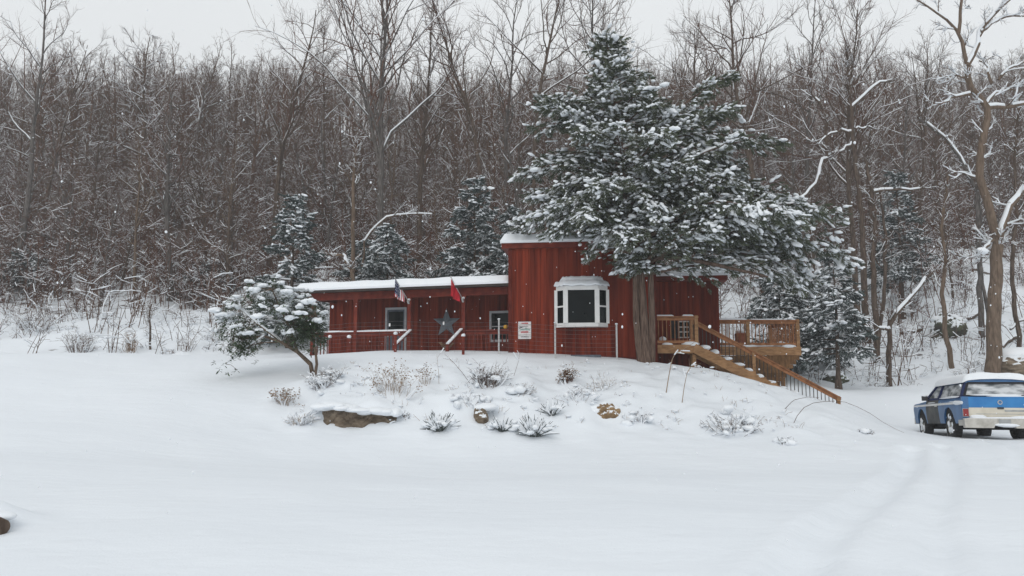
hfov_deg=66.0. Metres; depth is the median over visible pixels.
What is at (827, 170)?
forest tree
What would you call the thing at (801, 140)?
forest tree
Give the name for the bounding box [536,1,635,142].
bare tree
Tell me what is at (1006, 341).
fallen log
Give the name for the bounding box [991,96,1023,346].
bare tree
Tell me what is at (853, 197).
forest tree
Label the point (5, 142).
forest tree
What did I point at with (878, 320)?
bare tree
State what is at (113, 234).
forest tree
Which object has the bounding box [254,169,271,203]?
forest tree
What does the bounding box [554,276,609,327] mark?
bay window
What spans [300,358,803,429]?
bank stubble
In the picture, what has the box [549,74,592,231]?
forest tree
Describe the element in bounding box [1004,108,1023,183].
forest tree
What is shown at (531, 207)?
bare tree
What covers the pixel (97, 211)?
forest tree
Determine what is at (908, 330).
fallen log
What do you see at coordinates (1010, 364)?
snowy boulder
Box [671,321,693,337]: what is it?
window
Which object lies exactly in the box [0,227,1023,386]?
slope twigs
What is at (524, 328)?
wall sign
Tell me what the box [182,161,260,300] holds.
forest tree
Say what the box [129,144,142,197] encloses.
forest tree
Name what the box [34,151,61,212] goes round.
forest tree
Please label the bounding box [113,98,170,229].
forest tree
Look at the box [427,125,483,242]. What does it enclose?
forest tree
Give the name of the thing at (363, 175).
forest tree
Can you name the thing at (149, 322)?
bare tree
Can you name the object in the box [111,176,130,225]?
forest tree
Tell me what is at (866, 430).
bare shrub
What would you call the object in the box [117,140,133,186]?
forest tree
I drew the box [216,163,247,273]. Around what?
forest tree
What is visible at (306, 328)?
evergreen bush
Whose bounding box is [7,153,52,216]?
forest tree
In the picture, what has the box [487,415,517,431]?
yucca
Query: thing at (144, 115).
bare tree
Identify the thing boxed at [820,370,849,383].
rock
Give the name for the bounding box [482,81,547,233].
forest tree
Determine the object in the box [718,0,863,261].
bare tree
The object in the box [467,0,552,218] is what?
bare tree
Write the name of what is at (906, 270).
snowy hemlock
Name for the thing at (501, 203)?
forest tree
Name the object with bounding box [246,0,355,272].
bare tree
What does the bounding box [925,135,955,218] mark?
forest tree
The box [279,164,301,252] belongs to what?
forest tree
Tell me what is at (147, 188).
forest tree
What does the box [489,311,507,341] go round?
window
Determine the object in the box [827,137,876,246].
forest tree
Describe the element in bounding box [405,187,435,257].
forest tree
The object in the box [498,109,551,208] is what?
forest tree
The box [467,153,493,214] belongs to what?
forest tree
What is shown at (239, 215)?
forest tree
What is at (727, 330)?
lattice screen
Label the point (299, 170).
forest tree
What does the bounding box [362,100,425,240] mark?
forest tree
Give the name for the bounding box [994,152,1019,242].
forest tree
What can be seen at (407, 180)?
forest tree
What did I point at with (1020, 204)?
forest tree
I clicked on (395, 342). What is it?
wire fence
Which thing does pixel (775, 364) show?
wooden deck
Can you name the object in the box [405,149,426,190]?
forest tree
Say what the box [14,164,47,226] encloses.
forest tree
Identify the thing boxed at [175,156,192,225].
forest tree
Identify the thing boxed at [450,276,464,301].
porch flag
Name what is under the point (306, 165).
forest tree
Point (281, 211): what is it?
forest tree
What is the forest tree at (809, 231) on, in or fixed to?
on the ground at (262, 490)
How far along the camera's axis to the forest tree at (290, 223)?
50.12 m
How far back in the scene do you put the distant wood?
89.05 m
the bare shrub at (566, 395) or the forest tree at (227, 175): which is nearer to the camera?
the bare shrub at (566, 395)
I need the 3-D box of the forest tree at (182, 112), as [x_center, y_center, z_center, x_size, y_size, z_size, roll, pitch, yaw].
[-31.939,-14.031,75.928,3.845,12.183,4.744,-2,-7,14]
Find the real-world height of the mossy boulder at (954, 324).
2.082 m
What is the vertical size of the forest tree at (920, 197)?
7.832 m
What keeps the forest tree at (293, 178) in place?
on the ground at (262, 490)
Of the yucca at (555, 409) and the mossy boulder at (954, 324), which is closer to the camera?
the yucca at (555, 409)
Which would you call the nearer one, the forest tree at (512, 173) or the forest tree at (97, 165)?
the forest tree at (512, 173)
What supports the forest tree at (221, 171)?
on the ground at (262, 490)
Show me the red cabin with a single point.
(569, 295)
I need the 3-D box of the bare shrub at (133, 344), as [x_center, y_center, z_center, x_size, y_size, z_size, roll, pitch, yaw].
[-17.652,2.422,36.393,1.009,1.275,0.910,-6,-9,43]
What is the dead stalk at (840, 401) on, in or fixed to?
on the ground at (262, 490)
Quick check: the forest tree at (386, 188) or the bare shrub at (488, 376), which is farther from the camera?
the forest tree at (386, 188)
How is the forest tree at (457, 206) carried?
on the ground at (262, 490)
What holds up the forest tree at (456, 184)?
on the ground at (262, 490)
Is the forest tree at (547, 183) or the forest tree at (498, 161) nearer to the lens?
the forest tree at (547, 183)
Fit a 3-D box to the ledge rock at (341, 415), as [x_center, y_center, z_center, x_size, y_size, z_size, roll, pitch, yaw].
[-3.851,3.262,19.732,2.287,0.828,1.397,0,-6,0]
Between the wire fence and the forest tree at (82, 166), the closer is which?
the wire fence
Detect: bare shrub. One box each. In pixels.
[0,249,66,293]
[5,305,66,334]
[56,331,101,352]
[119,327,137,352]
[166,259,241,302]
[178,334,197,350]
[267,387,302,405]
[300,363,348,394]
[359,358,426,399]
[400,410,409,418]
[415,362,437,384]
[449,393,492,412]
[466,357,512,388]
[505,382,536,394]
[552,387,603,404]
[555,364,579,384]
[585,376,617,390]
[620,410,653,425]
[697,405,765,436]
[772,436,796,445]
[857,427,873,434]
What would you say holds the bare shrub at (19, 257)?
on the ground at (262, 490)
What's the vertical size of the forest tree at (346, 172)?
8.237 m
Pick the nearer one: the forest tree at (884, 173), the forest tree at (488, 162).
the forest tree at (488, 162)
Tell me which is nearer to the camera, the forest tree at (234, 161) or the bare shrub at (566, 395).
the bare shrub at (566, 395)
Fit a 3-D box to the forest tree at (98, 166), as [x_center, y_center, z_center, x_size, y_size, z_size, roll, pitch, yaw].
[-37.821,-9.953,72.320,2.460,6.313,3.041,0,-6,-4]
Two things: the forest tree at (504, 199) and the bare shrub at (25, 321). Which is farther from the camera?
the forest tree at (504, 199)
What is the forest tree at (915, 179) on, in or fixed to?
on the ground at (262, 490)
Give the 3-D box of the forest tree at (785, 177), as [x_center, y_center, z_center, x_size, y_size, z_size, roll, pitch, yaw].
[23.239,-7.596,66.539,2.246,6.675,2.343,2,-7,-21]
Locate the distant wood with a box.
[0,27,1023,220]
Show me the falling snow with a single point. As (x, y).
(530, 217)
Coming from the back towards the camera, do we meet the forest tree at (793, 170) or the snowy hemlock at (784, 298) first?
the forest tree at (793, 170)
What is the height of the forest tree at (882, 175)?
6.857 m
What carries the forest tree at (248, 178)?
on the ground at (262, 490)
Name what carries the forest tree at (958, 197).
on the ground at (262, 490)
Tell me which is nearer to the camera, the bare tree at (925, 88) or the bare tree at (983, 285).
the bare tree at (983, 285)
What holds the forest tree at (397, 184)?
on the ground at (262, 490)
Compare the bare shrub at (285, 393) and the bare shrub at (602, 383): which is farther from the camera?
the bare shrub at (602, 383)
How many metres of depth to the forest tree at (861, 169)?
70.34 m
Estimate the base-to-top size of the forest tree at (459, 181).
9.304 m
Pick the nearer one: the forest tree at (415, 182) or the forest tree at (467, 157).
the forest tree at (467, 157)
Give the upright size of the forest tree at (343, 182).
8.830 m
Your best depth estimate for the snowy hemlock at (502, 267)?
37.18 m
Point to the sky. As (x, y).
(206, 16)
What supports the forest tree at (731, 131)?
on the ground at (262, 490)
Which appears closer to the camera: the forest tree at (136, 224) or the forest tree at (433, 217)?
the forest tree at (136, 224)
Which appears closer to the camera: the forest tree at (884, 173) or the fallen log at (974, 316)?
the fallen log at (974, 316)
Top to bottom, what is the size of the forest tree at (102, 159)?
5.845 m
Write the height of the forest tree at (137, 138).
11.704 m
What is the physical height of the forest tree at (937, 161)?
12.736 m
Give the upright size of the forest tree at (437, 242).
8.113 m
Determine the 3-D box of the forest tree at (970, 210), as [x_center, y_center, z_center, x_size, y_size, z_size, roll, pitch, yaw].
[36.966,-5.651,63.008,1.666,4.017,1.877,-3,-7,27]
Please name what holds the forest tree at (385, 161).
on the ground at (262, 490)
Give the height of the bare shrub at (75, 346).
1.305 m
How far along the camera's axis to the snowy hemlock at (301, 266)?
36.08 m
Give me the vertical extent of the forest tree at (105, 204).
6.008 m
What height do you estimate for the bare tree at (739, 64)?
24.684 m
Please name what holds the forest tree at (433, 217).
on the ground at (262, 490)
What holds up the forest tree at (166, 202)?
on the ground at (262, 490)
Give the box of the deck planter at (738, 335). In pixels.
[735,330,745,342]
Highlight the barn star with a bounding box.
[434,308,458,333]
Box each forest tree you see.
[0,95,18,165]
[0,164,8,188]
[1,140,58,245]
[4,168,39,244]
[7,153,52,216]
[7,178,41,247]
[10,117,105,294]
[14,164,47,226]
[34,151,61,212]
[34,167,58,226]
[52,158,81,239]
[53,169,90,261]
[58,131,120,250]
[65,101,137,236]
[72,160,121,272]
[77,132,100,198]
[83,150,113,197]
[87,146,116,228]
[87,186,132,305]
[90,119,175,299]
[91,161,134,254]
[96,145,115,186]
[96,177,116,238]
[104,190,131,261]
[107,189,153,289]
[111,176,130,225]
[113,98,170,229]
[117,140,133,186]
[120,98,154,196]
[120,121,163,265]
[122,164,145,238]
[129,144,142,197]
[134,58,202,301]
[140,98,200,252]
[145,174,170,238]
[150,146,172,215]
[161,85,203,177]
[162,111,247,263]
[164,155,188,234]
[169,168,203,278]
[175,134,230,238]
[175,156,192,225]
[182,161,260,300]
[191,120,273,274]
[195,141,213,184]
[198,143,213,198]
[199,109,242,241]
[206,172,224,222]
[213,130,254,229]
[215,138,236,203]
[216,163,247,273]
[219,170,253,268]
[221,153,241,203]
[236,156,260,211]
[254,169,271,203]
[255,168,273,254]
[259,116,307,211]
[264,125,337,246]
[268,192,291,263]
[272,185,315,285]
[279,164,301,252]
[280,157,301,198]
[283,143,312,203]
[287,154,307,210]
[289,149,318,211]
[296,107,328,210]
[300,107,340,242]
[305,147,327,214]
[309,130,349,239]
[315,149,350,265]
[316,158,372,238]
[320,154,360,248]
[327,113,396,219]
[333,148,361,203]
[359,171,377,234]
[360,193,387,256]
[361,133,405,204]
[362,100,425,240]
[362,167,398,230]
[370,138,407,214]
[384,199,393,224]
[386,165,424,232]
[394,167,414,224]
[396,166,414,224]
[402,173,423,222]
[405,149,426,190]
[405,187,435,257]
[407,183,437,265]
[416,175,458,275]
[423,194,446,267]
[426,122,489,266]
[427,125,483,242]
[431,184,451,230]
[437,183,468,266]
[440,154,477,246]
[447,165,467,223]
[451,182,472,246]
[466,143,514,229]
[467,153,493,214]
[474,160,498,220]
[481,104,530,212]
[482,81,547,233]
[488,179,522,234]
[493,182,510,239]
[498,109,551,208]
[503,176,536,227]
[539,153,557,228]
[546,132,566,183]
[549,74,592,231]
[722,118,746,170]
[727,126,751,203]
[754,164,765,187]
[770,126,809,192]
[772,119,822,194]
[774,155,832,288]
[776,160,797,195]
[789,123,844,231]
[799,168,830,251]
[811,147,856,248]
[812,168,842,239]
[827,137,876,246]
[833,112,876,223]
[835,175,865,240]
[838,52,903,245]
[845,113,883,199]
[846,134,879,205]
[872,158,900,198]
[875,129,940,222]
[875,156,890,207]
[876,78,935,226]
[887,222,929,325]
[905,153,928,210]
[906,143,931,209]
[907,159,940,245]
[913,135,967,247]
[916,92,960,230]
[922,217,972,299]
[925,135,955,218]
[943,144,970,245]
[955,142,976,228]
[965,193,975,232]
[973,155,999,200]
[984,163,1013,222]
[985,135,1022,235]
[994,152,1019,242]
[1000,159,1023,239]
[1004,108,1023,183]
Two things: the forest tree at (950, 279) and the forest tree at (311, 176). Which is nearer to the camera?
the forest tree at (950, 279)
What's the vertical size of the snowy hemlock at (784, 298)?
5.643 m
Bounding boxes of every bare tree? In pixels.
[0,0,89,288]
[10,28,115,246]
[88,25,213,245]
[143,303,153,349]
[183,45,246,195]
[227,0,495,275]
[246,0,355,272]
[295,15,364,236]
[321,248,363,280]
[335,136,432,280]
[393,0,491,278]
[397,0,505,272]
[460,0,656,232]
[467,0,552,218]
[536,0,657,99]
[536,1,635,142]
[627,8,746,185]
[658,0,838,294]
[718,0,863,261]
[728,0,943,329]
[794,39,942,343]
[853,157,905,362]
[865,26,981,236]
[866,260,938,386]
[914,111,984,337]
[928,176,962,368]
[963,183,990,314]
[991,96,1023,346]
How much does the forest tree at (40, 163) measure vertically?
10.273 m
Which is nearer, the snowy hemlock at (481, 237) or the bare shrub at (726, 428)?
the bare shrub at (726, 428)
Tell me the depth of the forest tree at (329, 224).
56.88 m
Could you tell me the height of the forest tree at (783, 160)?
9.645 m
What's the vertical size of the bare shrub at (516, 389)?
0.406 m
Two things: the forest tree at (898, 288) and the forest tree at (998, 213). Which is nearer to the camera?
the forest tree at (898, 288)
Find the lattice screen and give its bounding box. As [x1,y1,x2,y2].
[720,324,728,342]
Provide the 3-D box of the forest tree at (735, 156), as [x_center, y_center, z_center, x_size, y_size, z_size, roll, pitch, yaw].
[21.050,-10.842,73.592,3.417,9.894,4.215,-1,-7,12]
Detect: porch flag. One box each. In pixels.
[394,277,409,303]
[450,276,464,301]
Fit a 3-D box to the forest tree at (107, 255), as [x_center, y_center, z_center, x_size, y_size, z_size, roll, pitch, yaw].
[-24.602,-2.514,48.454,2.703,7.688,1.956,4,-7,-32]
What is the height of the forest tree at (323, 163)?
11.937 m
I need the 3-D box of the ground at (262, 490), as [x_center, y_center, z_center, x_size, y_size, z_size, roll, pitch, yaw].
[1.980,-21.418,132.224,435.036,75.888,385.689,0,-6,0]
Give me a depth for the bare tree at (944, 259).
38.34 m
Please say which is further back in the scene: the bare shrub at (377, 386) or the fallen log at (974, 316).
the fallen log at (974, 316)
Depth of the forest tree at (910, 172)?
61.54 m
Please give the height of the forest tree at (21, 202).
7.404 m
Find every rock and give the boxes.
[310,402,402,427]
[473,403,498,423]
[590,402,620,418]
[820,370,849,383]
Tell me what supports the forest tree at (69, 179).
on the ground at (262, 490)
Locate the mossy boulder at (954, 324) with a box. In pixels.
[929,313,967,338]
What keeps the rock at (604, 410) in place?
on the ground at (262, 490)
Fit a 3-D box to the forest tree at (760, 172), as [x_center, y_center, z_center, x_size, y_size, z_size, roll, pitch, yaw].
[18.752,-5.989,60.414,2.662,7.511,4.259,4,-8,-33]
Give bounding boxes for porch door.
[385,307,406,350]
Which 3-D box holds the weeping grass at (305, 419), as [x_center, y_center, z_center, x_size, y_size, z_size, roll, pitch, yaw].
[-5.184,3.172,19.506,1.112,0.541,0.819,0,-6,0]
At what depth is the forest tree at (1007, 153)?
66.88 m
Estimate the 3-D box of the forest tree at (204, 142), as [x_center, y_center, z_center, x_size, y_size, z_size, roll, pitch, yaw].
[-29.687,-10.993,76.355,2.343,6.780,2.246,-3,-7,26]
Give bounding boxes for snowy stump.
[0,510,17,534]
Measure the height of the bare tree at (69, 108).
19.248 m
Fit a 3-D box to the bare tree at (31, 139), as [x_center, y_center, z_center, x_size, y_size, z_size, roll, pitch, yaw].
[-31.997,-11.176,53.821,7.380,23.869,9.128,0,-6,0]
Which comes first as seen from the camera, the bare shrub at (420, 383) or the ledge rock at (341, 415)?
the ledge rock at (341, 415)
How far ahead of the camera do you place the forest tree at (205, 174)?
64.38 m
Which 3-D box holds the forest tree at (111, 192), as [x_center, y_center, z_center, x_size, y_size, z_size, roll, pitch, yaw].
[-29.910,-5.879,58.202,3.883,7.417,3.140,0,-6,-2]
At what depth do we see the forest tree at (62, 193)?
50.27 m
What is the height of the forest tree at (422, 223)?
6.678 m
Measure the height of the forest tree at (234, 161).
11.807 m
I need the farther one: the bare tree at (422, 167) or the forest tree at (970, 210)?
the forest tree at (970, 210)
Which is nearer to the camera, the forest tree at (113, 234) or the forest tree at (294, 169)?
the forest tree at (113, 234)
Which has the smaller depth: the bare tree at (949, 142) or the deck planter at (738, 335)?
the deck planter at (738, 335)
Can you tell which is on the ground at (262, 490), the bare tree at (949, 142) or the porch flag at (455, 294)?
the bare tree at (949, 142)
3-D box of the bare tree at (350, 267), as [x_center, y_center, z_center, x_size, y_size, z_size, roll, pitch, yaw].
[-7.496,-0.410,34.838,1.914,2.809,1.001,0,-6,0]
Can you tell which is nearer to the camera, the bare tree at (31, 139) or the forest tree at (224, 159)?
the bare tree at (31, 139)
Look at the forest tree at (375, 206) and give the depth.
51.30 m
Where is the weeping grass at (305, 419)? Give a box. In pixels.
[281,410,322,425]
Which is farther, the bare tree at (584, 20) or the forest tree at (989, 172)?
the forest tree at (989, 172)
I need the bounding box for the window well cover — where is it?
[576,355,600,356]
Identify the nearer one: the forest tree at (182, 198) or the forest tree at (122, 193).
the forest tree at (182, 198)
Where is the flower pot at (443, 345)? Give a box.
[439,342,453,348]
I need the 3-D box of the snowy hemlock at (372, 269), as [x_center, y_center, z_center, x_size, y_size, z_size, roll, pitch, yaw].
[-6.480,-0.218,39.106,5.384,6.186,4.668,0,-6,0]
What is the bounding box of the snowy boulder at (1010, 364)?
[1001,347,1023,374]
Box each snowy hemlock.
[237,193,330,347]
[322,239,378,306]
[350,223,416,280]
[424,175,507,277]
[487,203,526,275]
[736,277,828,373]
[787,287,851,369]
[795,251,881,389]
[858,169,940,319]
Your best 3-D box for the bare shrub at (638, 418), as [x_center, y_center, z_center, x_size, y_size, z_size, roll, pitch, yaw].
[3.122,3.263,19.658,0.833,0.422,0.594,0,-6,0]
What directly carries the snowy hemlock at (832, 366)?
on the ground at (262, 490)
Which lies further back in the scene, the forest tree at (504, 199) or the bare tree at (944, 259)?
the forest tree at (504, 199)
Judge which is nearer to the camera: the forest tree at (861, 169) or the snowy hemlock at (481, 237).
the snowy hemlock at (481, 237)
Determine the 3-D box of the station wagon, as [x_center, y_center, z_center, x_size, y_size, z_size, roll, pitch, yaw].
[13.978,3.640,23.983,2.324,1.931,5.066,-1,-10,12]
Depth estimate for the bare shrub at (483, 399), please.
20.14 m
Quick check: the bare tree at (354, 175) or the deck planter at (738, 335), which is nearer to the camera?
the deck planter at (738, 335)
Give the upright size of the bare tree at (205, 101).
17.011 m
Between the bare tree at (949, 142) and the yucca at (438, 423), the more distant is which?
the bare tree at (949, 142)
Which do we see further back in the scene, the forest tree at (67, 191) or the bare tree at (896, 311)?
the forest tree at (67, 191)
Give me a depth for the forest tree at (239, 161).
66.55 m
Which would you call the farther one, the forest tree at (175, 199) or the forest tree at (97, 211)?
the forest tree at (175, 199)
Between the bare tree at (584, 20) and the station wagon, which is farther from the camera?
the bare tree at (584, 20)
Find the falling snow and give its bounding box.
[0,1,1021,575]
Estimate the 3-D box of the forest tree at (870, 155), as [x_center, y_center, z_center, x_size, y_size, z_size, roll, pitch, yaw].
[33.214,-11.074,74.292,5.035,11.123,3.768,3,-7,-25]
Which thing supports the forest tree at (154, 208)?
on the ground at (262, 490)
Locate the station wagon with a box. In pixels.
[914,372,1023,438]
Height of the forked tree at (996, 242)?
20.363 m
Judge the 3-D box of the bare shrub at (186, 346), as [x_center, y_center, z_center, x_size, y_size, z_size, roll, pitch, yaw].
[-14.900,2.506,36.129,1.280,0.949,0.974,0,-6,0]
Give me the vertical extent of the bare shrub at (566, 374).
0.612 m
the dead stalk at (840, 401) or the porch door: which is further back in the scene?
the porch door
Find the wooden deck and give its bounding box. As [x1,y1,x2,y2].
[657,314,840,403]
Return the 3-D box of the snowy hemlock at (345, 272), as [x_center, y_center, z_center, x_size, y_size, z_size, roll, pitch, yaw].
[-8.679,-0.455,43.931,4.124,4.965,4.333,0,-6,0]
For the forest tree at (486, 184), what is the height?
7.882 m
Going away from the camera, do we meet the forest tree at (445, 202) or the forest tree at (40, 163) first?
the forest tree at (40, 163)
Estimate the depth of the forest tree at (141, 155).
56.05 m
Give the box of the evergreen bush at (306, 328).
[207,274,329,375]
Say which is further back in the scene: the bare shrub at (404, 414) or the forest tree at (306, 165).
the forest tree at (306, 165)
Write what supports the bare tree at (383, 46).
on the ground at (262, 490)
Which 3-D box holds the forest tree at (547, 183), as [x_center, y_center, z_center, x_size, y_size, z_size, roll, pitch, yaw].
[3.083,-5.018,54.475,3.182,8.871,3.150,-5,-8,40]
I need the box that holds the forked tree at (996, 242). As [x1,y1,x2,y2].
[914,0,1023,372]
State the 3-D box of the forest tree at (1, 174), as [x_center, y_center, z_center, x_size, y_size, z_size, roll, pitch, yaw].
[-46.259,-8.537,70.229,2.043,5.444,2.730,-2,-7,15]
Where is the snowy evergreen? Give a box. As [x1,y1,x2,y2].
[506,22,864,362]
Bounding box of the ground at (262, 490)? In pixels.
[0,118,1023,575]
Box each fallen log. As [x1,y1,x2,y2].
[901,327,921,334]
[963,312,977,319]
[1002,335,1016,347]
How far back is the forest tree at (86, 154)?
71.78 m
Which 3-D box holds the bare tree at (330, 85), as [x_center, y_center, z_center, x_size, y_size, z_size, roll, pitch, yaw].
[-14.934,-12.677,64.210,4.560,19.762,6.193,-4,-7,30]
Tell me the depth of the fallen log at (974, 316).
46.39 m
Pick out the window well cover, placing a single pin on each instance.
(589, 355)
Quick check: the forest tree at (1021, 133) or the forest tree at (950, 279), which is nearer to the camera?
the forest tree at (950, 279)
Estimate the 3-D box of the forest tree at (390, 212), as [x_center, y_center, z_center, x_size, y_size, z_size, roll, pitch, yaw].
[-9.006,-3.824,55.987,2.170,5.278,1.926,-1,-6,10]
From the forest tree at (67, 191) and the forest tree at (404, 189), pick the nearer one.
the forest tree at (67, 191)
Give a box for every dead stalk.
[666,343,697,392]
[682,362,697,402]
[794,401,903,432]
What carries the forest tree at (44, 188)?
on the ground at (262, 490)
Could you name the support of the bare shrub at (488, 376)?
on the ground at (262, 490)
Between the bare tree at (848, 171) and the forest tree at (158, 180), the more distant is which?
the forest tree at (158, 180)
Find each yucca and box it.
[421,411,458,431]
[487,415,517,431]
[512,412,557,436]
[539,399,564,415]
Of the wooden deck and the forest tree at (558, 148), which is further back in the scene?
the forest tree at (558, 148)
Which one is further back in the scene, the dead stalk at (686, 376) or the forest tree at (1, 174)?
the forest tree at (1, 174)
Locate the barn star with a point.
(449, 320)
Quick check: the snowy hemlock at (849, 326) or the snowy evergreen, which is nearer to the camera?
the snowy evergreen
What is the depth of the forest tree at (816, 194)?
59.23 m
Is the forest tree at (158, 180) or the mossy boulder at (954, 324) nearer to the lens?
the mossy boulder at (954, 324)
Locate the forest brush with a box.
[0,108,1023,358]
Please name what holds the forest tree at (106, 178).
on the ground at (262, 490)
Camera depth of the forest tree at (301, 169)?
72.60 m
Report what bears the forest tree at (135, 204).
on the ground at (262, 490)
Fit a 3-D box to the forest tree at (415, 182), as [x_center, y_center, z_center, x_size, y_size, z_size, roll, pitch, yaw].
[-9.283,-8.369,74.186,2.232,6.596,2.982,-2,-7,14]
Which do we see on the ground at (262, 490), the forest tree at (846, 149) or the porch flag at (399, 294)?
the forest tree at (846, 149)
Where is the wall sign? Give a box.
[518,322,530,338]
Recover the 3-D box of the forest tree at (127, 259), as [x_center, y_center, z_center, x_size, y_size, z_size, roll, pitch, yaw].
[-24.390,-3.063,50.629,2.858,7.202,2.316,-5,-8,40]
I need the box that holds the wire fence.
[328,318,617,359]
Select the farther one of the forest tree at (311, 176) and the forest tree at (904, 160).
the forest tree at (311, 176)
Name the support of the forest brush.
on the ground at (262, 490)
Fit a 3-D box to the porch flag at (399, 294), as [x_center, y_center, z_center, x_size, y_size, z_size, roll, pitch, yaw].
[-3.830,0.085,27.606,0.693,0.926,0.167,5,-8,-40]
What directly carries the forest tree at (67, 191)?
on the ground at (262, 490)
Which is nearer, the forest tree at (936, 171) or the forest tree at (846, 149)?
the forest tree at (936, 171)
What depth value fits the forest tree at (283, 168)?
61.31 m
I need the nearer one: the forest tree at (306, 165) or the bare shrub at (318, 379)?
the bare shrub at (318, 379)
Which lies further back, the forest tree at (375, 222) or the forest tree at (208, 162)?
the forest tree at (208, 162)
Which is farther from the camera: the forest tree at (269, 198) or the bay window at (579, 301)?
the forest tree at (269, 198)
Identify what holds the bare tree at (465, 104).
on the ground at (262, 490)
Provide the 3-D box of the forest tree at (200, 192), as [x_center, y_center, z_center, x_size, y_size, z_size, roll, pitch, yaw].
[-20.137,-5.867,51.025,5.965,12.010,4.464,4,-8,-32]
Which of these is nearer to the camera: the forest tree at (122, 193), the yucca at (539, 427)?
the yucca at (539, 427)
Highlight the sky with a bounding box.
[0,0,1023,143]
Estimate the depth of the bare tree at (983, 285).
43.60 m
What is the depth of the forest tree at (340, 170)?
76.58 m
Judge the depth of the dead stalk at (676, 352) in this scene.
21.32 m
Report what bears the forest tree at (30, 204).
on the ground at (262, 490)
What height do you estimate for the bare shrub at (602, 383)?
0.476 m
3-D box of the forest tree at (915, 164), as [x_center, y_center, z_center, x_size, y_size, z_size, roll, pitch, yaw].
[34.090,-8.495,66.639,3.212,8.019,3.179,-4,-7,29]
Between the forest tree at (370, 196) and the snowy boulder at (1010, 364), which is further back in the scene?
the forest tree at (370, 196)
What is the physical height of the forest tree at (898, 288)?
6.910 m
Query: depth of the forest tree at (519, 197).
61.27 m
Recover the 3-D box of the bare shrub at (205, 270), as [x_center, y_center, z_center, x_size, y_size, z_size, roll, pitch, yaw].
[-18.840,-0.363,49.248,4.780,2.931,4.560,0,-6,0]
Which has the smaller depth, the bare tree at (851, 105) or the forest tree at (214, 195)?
the bare tree at (851, 105)
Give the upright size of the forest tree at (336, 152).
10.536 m
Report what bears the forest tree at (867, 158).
on the ground at (262, 490)
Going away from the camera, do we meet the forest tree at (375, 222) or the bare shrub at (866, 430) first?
the bare shrub at (866, 430)
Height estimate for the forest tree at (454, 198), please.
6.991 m
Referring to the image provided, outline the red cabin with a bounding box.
[296,232,728,370]
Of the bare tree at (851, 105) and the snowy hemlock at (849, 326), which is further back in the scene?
the bare tree at (851, 105)
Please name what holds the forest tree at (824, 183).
on the ground at (262, 490)
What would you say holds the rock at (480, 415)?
on the ground at (262, 490)
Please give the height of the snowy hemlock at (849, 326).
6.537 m
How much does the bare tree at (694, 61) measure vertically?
19.980 m
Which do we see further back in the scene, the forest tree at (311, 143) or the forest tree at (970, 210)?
the forest tree at (311, 143)

